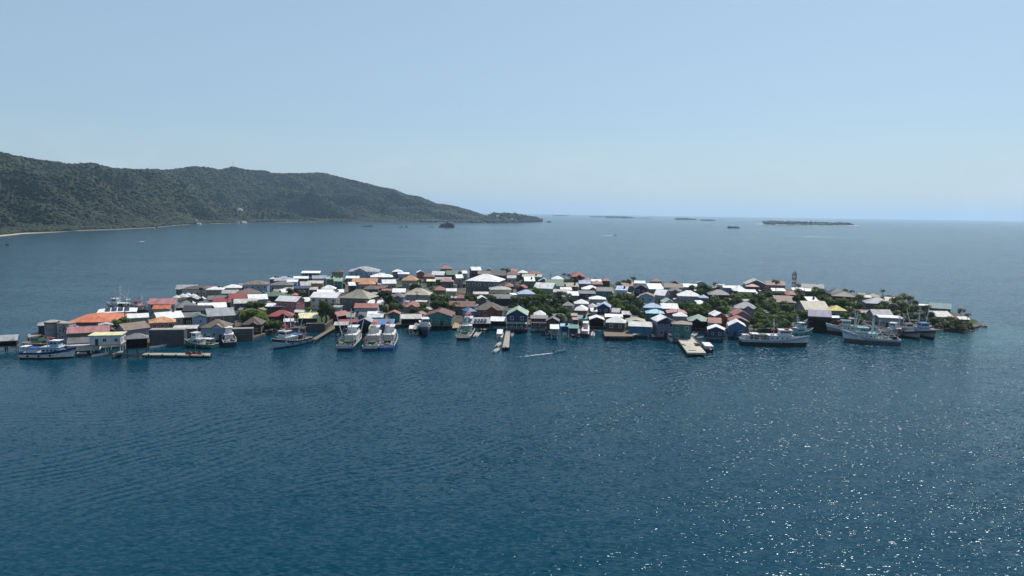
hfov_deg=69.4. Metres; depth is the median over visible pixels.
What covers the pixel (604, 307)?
house
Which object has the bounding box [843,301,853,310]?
broadleaf tree
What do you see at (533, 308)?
broadleaf tree
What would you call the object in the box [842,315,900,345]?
trawler
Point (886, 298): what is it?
house
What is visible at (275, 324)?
broadleaf tree
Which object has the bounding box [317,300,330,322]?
broadleaf tree
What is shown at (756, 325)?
broadleaf tree
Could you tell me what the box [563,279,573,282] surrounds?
broadleaf tree
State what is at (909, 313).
broadleaf tree
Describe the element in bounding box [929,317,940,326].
broadleaf tree
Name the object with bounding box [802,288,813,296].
house
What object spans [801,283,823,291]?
house
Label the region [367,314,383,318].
shed
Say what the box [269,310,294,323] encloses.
house
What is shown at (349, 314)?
house
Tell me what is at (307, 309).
broadleaf tree
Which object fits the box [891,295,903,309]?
palm tree
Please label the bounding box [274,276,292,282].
house
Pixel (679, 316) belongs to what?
house
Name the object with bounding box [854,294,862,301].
palm tree
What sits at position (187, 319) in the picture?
house
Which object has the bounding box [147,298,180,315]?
house
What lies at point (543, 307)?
broadleaf tree
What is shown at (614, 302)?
broadleaf tree
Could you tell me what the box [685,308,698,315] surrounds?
broadleaf tree
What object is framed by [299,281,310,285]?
house
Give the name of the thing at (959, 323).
mangrove bush
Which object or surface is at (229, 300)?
house
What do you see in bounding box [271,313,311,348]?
trawler
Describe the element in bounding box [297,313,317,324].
shed
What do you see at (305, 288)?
house
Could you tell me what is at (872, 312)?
house
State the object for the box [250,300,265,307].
broadleaf tree
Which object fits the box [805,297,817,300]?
house
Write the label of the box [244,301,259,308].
broadleaf tree
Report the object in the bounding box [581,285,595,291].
house
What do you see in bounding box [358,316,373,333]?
boathouse
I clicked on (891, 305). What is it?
palm tree
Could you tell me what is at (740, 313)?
house
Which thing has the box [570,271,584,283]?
house
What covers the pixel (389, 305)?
broadleaf tree
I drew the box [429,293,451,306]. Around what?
broadleaf tree
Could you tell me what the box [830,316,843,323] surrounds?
shed
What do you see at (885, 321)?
house
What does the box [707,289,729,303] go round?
house
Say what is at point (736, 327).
house
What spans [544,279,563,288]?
house
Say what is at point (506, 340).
jetty
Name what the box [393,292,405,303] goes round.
house
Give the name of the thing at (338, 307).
shed
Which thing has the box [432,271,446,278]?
house
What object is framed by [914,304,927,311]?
house
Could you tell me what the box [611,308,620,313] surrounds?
house
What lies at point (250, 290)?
house
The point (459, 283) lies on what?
house
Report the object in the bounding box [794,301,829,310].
warehouse
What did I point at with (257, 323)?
house
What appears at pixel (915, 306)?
palm tree
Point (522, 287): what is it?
house
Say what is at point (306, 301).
shed
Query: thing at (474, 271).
house
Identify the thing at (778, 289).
shed
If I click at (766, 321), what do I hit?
broadleaf tree
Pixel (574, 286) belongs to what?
house
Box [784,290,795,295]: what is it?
house
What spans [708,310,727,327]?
house
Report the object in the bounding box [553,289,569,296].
shed
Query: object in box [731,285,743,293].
house
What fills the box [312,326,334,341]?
jetty
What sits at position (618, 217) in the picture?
cay
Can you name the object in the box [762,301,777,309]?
broadleaf tree
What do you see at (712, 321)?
house
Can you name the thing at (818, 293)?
broadleaf tree
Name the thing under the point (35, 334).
jetty
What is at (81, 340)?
house
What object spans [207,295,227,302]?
house
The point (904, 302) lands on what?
palm tree
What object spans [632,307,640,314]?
broadleaf tree
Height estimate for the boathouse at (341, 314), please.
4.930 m
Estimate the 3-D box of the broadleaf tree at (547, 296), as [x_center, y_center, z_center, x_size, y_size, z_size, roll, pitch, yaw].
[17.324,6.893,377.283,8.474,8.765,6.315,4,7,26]
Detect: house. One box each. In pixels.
[37,320,66,334]
[64,337,89,347]
[66,325,110,337]
[68,312,130,327]
[88,331,126,352]
[97,307,137,313]
[98,322,112,326]
[114,321,150,335]
[127,313,148,323]
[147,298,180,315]
[149,311,184,329]
[149,316,175,328]
[152,305,173,312]
[175,285,198,294]
[175,300,196,312]
[181,286,210,296]
[182,305,213,313]
[183,312,200,324]
[191,313,207,331]
[200,319,233,339]
[206,286,224,296]
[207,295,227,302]
[213,297,231,306]
[221,290,238,297]
[223,284,243,290]
[229,293,250,305]
[235,308,245,319]
[236,288,261,293]
[241,316,265,333]
[243,280,269,292]
[247,294,270,302]
[266,291,286,302]
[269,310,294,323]
[270,281,294,291]
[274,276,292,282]
[275,295,304,312]
[286,279,298,285]
[293,276,308,284]
[293,286,309,296]
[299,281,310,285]
[301,271,320,280]
[309,287,318,295]
[309,292,342,308]
[310,281,323,289]
[312,275,326,285]
[321,285,335,288]
[326,276,334,285]
[329,269,343,278]
[333,277,343,288]
[339,289,377,309]
[346,276,359,283]
[346,312,355,318]
[348,266,379,277]
[348,282,355,292]
[352,278,381,287]
[354,303,379,315]
[358,280,375,289]
[363,285,380,292]
[370,273,392,283]
[374,319,394,332]
[376,285,385,290]
[381,279,396,288]
[387,310,400,322]
[390,269,402,277]
[392,288,405,294]
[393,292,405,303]
[398,272,409,280]
[401,275,421,287]
[404,288,431,303]
[404,300,422,313]
[416,270,424,278]
[423,273,434,282]
[425,308,455,329]
[426,279,435,286]
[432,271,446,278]
[434,286,445,294]
[435,277,451,284]
[440,266,451,276]
[440,278,456,287]
[446,270,457,280]
[446,288,456,296]
[448,301,475,314]
[454,274,465,287]
[457,295,465,300]
[461,271,467,279]
[462,307,476,321]
[469,267,481,278]
[474,302,504,321]
[477,295,486,305]
[478,271,490,275]
[489,286,511,293]
[491,271,505,278]
[504,283,513,292]
[505,271,519,281]
[506,305,528,331]
[507,275,517,288]
[516,284,527,295]
[517,289,535,299]
[518,270,527,279]
[522,274,541,283]
[524,277,534,287]
[525,271,542,277]
[530,315,547,330]
[534,282,557,294]
[534,310,545,314]
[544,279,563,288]
[545,316,559,330]
[551,276,563,279]
[562,301,572,312]
[565,283,578,290]
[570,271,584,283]
[574,299,588,311]
[574,305,587,316]
[577,290,595,298]
[578,280,590,289]
[578,314,587,326]
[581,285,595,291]
[586,307,597,319]
[588,296,605,304]
[588,303,596,312]
[591,280,602,286]
[595,287,612,298]
[597,301,610,314]
[602,278,609,285]
[606,316,625,330]
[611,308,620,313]
[615,286,631,295]
[621,311,630,319]
[622,283,633,291]
[625,317,645,330]
[628,321,651,337]
[633,281,645,289]
[633,283,647,296]
[639,292,654,303]
[641,303,661,316]
[645,309,664,320]
[646,283,662,293]
[649,278,661,284]
[650,314,673,336]
[654,289,669,302]
[660,297,673,302]
[663,283,682,289]
[665,309,686,320]
[668,287,681,298]
[671,321,691,339]
[672,312,687,320]
[673,290,699,303]
[680,283,696,291]
[694,294,707,302]
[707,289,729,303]
[707,317,725,334]
[707,324,724,341]
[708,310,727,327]
[722,285,734,293]
[727,315,749,331]
[727,318,745,336]
[729,308,750,325]
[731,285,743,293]
[734,301,756,318]
[737,289,756,298]
[743,278,764,291]
[745,284,760,291]
[765,281,785,292]
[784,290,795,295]
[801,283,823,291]
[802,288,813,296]
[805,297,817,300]
[824,288,840,297]
[829,305,846,315]
[831,291,854,304]
[857,295,871,303]
[862,297,886,309]
[866,309,892,323]
[868,293,882,297]
[877,315,902,326]
[884,297,906,308]
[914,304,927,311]
[928,302,951,312]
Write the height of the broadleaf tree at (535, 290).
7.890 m
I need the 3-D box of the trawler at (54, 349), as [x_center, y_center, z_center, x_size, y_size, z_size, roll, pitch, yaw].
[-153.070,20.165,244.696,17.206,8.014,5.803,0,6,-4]
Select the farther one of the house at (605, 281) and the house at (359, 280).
the house at (605, 281)
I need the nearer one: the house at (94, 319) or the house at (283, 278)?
the house at (94, 319)
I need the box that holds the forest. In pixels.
[0,152,481,234]
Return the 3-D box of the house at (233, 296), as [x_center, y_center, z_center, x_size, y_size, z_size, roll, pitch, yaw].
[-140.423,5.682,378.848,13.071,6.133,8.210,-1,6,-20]
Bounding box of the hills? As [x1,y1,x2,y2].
[0,155,467,235]
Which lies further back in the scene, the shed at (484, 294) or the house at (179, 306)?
the shed at (484, 294)
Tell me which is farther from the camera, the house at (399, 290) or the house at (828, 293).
the house at (828, 293)
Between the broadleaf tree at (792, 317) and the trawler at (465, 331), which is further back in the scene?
the broadleaf tree at (792, 317)
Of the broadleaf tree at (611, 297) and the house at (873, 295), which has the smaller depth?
the broadleaf tree at (611, 297)
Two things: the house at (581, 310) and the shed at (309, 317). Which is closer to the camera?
the shed at (309, 317)
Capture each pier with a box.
[142,352,211,357]
[677,335,705,355]
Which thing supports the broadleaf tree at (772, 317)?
on the island ground
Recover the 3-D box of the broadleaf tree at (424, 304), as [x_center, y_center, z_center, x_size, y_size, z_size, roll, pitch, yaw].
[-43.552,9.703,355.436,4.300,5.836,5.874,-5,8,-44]
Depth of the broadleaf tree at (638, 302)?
347.23 m
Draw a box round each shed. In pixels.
[67,344,100,350]
[173,325,198,337]
[185,296,199,304]
[198,302,226,307]
[233,298,258,309]
[265,303,283,313]
[283,318,293,326]
[294,310,311,314]
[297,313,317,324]
[304,297,309,307]
[317,289,343,293]
[334,305,343,311]
[339,319,358,325]
[357,313,366,321]
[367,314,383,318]
[375,311,385,318]
[377,300,382,310]
[416,300,427,303]
[473,292,488,299]
[489,294,511,305]
[504,308,511,316]
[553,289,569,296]
[567,291,578,300]
[567,313,577,321]
[572,317,577,324]
[605,314,622,325]
[660,303,678,314]
[771,288,785,291]
[773,295,793,304]
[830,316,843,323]
[929,311,952,319]
[956,316,970,321]
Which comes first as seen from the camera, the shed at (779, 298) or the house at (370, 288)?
the shed at (779, 298)
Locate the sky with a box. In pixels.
[0,0,1023,220]
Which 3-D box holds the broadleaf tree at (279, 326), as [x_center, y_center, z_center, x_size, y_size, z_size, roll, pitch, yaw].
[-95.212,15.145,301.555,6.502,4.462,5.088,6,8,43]
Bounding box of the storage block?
[56,322,76,342]
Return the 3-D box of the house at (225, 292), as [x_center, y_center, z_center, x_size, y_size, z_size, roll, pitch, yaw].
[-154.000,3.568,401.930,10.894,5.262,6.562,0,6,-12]
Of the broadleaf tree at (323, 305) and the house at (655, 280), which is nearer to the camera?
the broadleaf tree at (323, 305)
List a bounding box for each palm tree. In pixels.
[297,290,305,295]
[772,279,779,290]
[794,288,801,302]
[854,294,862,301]
[881,301,889,305]
[888,303,898,309]
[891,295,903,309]
[896,300,908,306]
[903,295,914,303]
[909,299,918,305]
[910,304,918,309]
[957,308,965,315]
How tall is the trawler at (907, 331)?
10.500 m
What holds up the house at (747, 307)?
on the island ground
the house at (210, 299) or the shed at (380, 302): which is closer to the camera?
the shed at (380, 302)
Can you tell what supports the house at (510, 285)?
on the island ground
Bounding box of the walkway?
[633,330,651,338]
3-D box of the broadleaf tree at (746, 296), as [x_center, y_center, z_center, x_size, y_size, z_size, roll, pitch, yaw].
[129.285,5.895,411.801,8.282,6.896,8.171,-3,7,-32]
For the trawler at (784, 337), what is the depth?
286.36 m
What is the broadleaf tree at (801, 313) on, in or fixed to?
on the island ground
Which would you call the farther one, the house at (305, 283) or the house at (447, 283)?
the house at (447, 283)
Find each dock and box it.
[112,351,122,356]
[603,331,632,340]
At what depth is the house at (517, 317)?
310.17 m
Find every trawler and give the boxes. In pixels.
[19,337,75,358]
[106,283,131,307]
[129,295,147,312]
[185,331,218,348]
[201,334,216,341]
[221,326,236,346]
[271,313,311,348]
[336,308,365,350]
[362,320,382,350]
[378,318,397,349]
[415,316,431,336]
[456,311,474,339]
[739,319,809,345]
[790,314,812,335]
[826,310,880,335]
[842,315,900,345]
[865,315,902,337]
[898,315,920,339]
[907,309,935,339]
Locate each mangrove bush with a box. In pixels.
[933,322,946,328]
[939,316,956,322]
[949,323,958,329]
[951,318,965,329]
[958,324,971,330]
[963,321,973,329]
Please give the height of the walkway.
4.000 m
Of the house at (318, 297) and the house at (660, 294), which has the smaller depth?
the house at (318, 297)
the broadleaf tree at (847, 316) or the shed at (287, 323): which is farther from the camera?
the broadleaf tree at (847, 316)
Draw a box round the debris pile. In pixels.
[185,351,201,354]
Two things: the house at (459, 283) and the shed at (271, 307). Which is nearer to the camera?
the shed at (271, 307)
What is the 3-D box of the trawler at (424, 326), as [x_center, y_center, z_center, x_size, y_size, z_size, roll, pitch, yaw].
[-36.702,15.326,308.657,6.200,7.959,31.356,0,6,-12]
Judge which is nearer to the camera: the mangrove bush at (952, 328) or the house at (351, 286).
the mangrove bush at (952, 328)
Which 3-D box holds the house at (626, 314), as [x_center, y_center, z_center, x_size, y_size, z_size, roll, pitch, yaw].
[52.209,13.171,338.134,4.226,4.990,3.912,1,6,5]
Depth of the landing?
320.35 m
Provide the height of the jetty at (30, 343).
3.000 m
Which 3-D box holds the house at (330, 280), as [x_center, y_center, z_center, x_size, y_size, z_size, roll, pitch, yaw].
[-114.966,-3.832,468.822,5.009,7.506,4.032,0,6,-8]
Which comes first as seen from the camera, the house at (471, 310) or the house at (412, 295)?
the house at (471, 310)
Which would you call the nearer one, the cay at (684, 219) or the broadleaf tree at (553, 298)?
the broadleaf tree at (553, 298)
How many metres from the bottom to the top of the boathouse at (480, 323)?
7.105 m
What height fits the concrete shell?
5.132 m
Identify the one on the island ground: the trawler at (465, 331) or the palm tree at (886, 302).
the palm tree at (886, 302)
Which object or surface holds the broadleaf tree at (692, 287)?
on the island ground
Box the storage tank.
[44,321,59,341]
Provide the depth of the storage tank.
268.90 m
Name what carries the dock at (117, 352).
in the sea
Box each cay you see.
[605,216,634,217]
[675,218,696,219]
[758,220,859,225]
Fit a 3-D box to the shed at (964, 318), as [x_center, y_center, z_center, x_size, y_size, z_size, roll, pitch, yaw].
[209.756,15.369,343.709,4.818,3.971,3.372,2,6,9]
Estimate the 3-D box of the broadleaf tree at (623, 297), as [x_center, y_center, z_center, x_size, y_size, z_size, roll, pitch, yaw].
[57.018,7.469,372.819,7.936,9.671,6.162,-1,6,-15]
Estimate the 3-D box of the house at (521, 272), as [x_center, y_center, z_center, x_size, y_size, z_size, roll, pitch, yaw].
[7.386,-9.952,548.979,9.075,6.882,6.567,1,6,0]
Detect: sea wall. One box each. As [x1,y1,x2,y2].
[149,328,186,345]
[232,327,253,339]
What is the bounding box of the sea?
[0,213,1023,575]
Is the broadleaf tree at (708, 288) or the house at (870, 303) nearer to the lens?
the house at (870, 303)
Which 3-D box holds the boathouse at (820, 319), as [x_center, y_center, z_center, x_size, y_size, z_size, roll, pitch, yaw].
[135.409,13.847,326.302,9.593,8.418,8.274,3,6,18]
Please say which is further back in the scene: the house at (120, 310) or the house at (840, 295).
the house at (840, 295)
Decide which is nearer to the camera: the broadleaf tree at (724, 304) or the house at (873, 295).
the broadleaf tree at (724, 304)
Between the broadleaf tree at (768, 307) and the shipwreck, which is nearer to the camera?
the broadleaf tree at (768, 307)
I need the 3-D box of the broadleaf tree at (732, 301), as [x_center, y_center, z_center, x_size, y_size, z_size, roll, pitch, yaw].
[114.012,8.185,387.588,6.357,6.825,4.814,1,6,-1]
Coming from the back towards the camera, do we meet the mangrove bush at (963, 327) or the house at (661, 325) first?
the mangrove bush at (963, 327)
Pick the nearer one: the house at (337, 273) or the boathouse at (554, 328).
the boathouse at (554, 328)
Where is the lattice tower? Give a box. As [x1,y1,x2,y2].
[791,271,796,290]
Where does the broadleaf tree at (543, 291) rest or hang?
on the island ground
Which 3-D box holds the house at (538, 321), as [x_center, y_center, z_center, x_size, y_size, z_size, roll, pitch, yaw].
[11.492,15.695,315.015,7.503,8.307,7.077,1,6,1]
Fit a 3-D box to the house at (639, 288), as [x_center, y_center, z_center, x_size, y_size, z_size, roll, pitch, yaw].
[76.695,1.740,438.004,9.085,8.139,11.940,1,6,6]
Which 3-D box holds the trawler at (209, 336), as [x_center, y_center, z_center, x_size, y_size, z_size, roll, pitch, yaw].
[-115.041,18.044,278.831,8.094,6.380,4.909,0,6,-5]
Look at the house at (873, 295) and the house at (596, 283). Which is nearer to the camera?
the house at (873, 295)
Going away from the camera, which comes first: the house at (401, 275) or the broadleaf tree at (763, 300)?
the broadleaf tree at (763, 300)
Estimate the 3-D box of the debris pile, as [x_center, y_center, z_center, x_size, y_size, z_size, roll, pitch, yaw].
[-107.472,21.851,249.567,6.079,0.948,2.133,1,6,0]
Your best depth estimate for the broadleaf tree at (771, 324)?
310.55 m
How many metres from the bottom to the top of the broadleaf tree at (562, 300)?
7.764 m
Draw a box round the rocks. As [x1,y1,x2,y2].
[950,329,974,331]
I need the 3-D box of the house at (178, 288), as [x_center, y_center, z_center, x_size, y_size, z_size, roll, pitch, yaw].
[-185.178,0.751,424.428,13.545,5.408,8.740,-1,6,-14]
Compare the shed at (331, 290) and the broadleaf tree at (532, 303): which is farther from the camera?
the shed at (331, 290)
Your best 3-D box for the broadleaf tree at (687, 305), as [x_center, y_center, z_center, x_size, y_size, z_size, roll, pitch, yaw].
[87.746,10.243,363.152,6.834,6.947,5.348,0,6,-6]
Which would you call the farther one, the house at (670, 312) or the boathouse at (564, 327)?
the house at (670, 312)
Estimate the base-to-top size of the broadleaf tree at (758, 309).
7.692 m
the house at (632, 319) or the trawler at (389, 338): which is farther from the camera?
the house at (632, 319)
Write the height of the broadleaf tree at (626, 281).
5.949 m
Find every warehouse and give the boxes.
[203,307,235,326]
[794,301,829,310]
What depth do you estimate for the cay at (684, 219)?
7291.47 m
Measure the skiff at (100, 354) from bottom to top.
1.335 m
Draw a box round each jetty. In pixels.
[21,341,41,345]
[28,332,42,339]
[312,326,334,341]
[502,328,510,349]
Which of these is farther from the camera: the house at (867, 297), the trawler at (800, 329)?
the house at (867, 297)
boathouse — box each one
[0,334,19,350]
[124,333,148,354]
[331,310,346,321]
[334,322,348,335]
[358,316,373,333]
[400,314,421,324]
[470,317,490,330]
[490,316,506,329]
[550,324,558,338]
[560,322,567,335]
[568,324,578,337]
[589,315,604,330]
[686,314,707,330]
[807,309,831,329]
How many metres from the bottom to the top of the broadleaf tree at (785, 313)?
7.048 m
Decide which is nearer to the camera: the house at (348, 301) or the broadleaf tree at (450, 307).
the broadleaf tree at (450, 307)
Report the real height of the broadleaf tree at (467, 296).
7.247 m
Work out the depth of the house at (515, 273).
530.17 m
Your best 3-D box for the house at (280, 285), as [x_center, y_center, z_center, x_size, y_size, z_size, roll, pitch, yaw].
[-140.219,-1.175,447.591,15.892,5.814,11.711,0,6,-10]
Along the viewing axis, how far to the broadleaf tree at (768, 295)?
423.07 m
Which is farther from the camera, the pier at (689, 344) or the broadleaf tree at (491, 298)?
the broadleaf tree at (491, 298)
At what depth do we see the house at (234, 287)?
420.46 m
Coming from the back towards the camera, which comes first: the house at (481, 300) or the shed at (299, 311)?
the house at (481, 300)
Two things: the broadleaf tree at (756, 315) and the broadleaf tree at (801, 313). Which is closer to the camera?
the broadleaf tree at (756, 315)
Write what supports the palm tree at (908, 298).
on the island ground
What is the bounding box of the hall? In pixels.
[465,274,505,295]
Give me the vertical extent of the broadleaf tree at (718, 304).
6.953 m
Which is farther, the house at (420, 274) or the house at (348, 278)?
the house at (420, 274)
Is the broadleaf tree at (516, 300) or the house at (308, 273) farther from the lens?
the house at (308, 273)
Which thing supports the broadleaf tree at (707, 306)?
on the island ground
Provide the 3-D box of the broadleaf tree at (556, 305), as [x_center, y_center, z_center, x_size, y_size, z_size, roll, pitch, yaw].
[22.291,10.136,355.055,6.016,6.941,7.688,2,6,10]
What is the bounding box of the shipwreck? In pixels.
[439,222,454,227]
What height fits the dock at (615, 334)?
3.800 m
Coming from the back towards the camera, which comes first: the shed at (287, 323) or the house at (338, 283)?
the house at (338, 283)
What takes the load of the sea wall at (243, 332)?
on the island ground
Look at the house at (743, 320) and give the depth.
315.57 m
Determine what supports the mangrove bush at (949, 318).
on the island ground
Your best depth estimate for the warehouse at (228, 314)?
303.55 m
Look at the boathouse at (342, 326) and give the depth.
297.44 m
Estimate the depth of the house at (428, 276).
509.78 m
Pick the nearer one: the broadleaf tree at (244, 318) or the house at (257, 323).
the house at (257, 323)
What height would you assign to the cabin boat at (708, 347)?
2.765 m
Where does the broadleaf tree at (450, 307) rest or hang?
on the island ground
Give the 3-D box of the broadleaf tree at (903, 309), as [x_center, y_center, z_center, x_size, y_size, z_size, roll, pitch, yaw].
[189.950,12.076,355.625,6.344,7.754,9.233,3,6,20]
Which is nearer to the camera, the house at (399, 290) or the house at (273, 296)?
the house at (273, 296)
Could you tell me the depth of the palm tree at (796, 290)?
422.39 m
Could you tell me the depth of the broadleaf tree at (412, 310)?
343.87 m
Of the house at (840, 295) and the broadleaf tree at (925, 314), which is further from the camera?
the house at (840, 295)
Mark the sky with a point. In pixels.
(848, 109)
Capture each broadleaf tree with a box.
[111,317,130,327]
[239,308,261,323]
[240,315,251,321]
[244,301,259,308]
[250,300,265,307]
[257,314,269,321]
[268,320,279,331]
[274,320,284,330]
[302,306,313,312]
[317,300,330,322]
[317,309,326,321]
[326,306,335,319]
[377,290,389,305]
[379,305,388,315]
[383,295,394,309]
[388,302,403,309]
[391,303,401,311]
[408,307,417,313]
[409,283,421,290]
[419,302,426,307]
[421,308,429,312]
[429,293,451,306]
[430,300,439,309]
[439,299,449,307]
[447,304,454,309]
[464,293,476,299]
[469,296,478,302]
[487,294,496,302]
[508,302,519,307]
[509,296,523,305]
[520,294,530,309]
[527,300,539,310]
[528,306,538,311]
[531,294,545,306]
[532,287,539,296]
[537,303,549,310]
[538,289,546,294]
[540,293,552,303]
[545,295,556,306]
[545,307,558,317]
[552,302,563,313]
[556,297,566,304]
[556,306,569,314]
[556,313,563,322]
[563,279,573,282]
[564,312,570,322]
[566,297,573,303]
[607,293,621,306]
[610,298,621,307]
[616,300,628,312]
[616,305,624,312]
[618,293,630,302]
[622,279,631,282]
[625,303,639,309]
[627,294,636,304]
[631,298,644,309]
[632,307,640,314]
[677,302,685,309]
[683,302,692,315]
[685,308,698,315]
[689,285,696,290]
[692,304,705,316]
[696,288,705,295]
[697,284,706,289]
[700,302,712,310]
[701,309,709,316]
[705,285,713,293]
[709,299,715,310]
[714,301,721,310]
[716,305,728,313]
[719,300,729,310]
[723,297,735,306]
[729,293,742,303]
[740,292,752,298]
[748,297,758,304]
[749,317,759,329]
[752,321,765,331]
[753,293,766,304]
[753,311,761,318]
[754,307,765,313]
[757,291,772,297]
[759,299,771,309]
[759,312,771,318]
[759,318,771,330]
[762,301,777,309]
[764,304,773,310]
[767,314,781,326]
[769,307,781,314]
[769,322,779,333]
[772,291,783,296]
[775,312,788,320]
[776,304,789,312]
[777,310,791,316]
[778,319,790,328]
[786,304,794,311]
[787,313,798,324]
[792,294,800,301]
[796,310,806,321]
[799,293,805,300]
[812,286,823,297]
[817,294,826,299]
[826,298,839,305]
[837,298,847,307]
[838,312,850,319]
[839,297,854,310]
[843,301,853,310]
[850,310,868,321]
[851,302,863,309]
[854,314,867,323]
[883,304,895,311]
[899,305,913,313]
[900,312,910,322]
[905,313,918,322]
[915,311,929,320]
[916,317,930,322]
[927,311,936,318]
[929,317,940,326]
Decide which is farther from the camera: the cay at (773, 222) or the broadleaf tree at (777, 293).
the cay at (773, 222)
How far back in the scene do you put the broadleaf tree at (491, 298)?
383.81 m
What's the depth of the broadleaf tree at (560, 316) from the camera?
331.23 m
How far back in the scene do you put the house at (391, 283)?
466.45 m
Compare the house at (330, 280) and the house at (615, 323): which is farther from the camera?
the house at (330, 280)
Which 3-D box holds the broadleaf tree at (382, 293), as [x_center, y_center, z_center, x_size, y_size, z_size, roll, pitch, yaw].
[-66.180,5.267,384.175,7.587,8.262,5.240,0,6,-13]
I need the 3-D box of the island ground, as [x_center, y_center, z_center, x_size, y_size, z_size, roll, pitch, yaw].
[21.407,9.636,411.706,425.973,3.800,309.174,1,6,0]
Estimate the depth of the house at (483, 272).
538.70 m
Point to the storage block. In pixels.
(61, 329)
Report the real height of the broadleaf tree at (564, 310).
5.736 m
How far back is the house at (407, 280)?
473.44 m
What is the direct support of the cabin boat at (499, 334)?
on the sea
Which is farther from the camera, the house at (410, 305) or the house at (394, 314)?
the house at (410, 305)
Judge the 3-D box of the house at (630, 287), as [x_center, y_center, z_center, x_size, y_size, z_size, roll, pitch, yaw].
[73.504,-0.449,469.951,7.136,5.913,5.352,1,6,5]
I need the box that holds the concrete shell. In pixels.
[306,318,333,331]
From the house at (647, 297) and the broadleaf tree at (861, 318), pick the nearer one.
the broadleaf tree at (861, 318)
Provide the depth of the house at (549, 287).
441.80 m
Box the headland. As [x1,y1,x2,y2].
[469,212,542,222]
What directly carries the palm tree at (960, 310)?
on the island ground
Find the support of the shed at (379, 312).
on the island ground
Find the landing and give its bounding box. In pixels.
[452,323,461,329]
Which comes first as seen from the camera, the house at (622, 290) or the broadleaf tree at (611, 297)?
the broadleaf tree at (611, 297)
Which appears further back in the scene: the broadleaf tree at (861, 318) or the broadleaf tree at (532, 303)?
the broadleaf tree at (532, 303)
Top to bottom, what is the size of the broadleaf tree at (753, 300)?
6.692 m
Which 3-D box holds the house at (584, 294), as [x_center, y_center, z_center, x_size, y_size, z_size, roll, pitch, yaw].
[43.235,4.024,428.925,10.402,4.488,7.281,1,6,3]
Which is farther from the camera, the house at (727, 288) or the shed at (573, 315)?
the house at (727, 288)
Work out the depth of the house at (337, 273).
523.23 m
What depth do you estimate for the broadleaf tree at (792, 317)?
332.74 m
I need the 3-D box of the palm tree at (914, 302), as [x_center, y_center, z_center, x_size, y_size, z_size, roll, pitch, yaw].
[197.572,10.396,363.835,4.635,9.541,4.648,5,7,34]
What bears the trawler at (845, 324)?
on the sea
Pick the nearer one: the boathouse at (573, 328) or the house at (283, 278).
the boathouse at (573, 328)
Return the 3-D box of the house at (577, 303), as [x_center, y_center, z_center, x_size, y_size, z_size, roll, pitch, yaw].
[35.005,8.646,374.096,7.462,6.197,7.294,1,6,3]
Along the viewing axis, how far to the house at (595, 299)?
384.97 m
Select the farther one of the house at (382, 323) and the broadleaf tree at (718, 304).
the broadleaf tree at (718, 304)
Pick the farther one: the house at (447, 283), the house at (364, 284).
the house at (447, 283)
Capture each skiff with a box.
[90,352,108,356]
[148,344,166,348]
[473,329,481,337]
[553,348,565,352]
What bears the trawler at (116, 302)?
on the sea
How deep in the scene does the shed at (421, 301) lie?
381.82 m
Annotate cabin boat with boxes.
[409,325,414,333]
[413,323,418,334]
[496,329,502,339]
[581,321,589,337]
[667,333,673,341]
[701,342,713,352]
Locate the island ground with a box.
[36,277,978,349]
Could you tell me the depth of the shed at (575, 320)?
322.56 m
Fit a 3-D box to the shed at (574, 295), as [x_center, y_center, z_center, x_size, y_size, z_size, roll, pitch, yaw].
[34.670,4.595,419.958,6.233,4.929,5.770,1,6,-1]
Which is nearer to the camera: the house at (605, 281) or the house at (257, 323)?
the house at (257, 323)
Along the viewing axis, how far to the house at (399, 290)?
398.34 m
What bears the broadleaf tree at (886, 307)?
on the island ground
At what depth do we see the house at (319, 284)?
452.18 m
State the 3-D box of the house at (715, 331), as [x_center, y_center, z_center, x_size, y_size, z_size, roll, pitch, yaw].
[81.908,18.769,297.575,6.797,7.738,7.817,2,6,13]
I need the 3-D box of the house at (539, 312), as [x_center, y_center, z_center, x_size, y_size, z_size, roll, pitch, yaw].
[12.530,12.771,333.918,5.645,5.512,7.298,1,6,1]
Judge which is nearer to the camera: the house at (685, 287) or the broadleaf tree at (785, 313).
the broadleaf tree at (785, 313)
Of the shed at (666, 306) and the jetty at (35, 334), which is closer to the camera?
the jetty at (35, 334)
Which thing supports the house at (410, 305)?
on the island ground
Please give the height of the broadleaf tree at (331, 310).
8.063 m
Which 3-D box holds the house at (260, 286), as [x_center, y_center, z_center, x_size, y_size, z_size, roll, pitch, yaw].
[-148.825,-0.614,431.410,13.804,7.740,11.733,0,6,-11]
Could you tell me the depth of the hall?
438.41 m
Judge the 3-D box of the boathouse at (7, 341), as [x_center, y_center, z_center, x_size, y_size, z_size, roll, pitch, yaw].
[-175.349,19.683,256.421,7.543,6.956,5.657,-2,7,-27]
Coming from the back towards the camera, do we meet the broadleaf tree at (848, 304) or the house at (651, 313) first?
the broadleaf tree at (848, 304)
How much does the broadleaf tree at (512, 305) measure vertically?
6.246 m
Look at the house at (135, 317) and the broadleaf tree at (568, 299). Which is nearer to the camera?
the house at (135, 317)
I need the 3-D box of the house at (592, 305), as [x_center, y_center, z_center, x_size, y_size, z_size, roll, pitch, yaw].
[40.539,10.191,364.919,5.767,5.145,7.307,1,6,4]
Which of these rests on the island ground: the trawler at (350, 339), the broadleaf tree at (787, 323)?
the broadleaf tree at (787, 323)
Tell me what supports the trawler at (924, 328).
on the sea
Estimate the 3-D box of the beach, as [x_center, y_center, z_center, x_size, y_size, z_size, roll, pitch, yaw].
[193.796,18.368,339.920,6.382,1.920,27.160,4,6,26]
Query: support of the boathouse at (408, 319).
in the sea

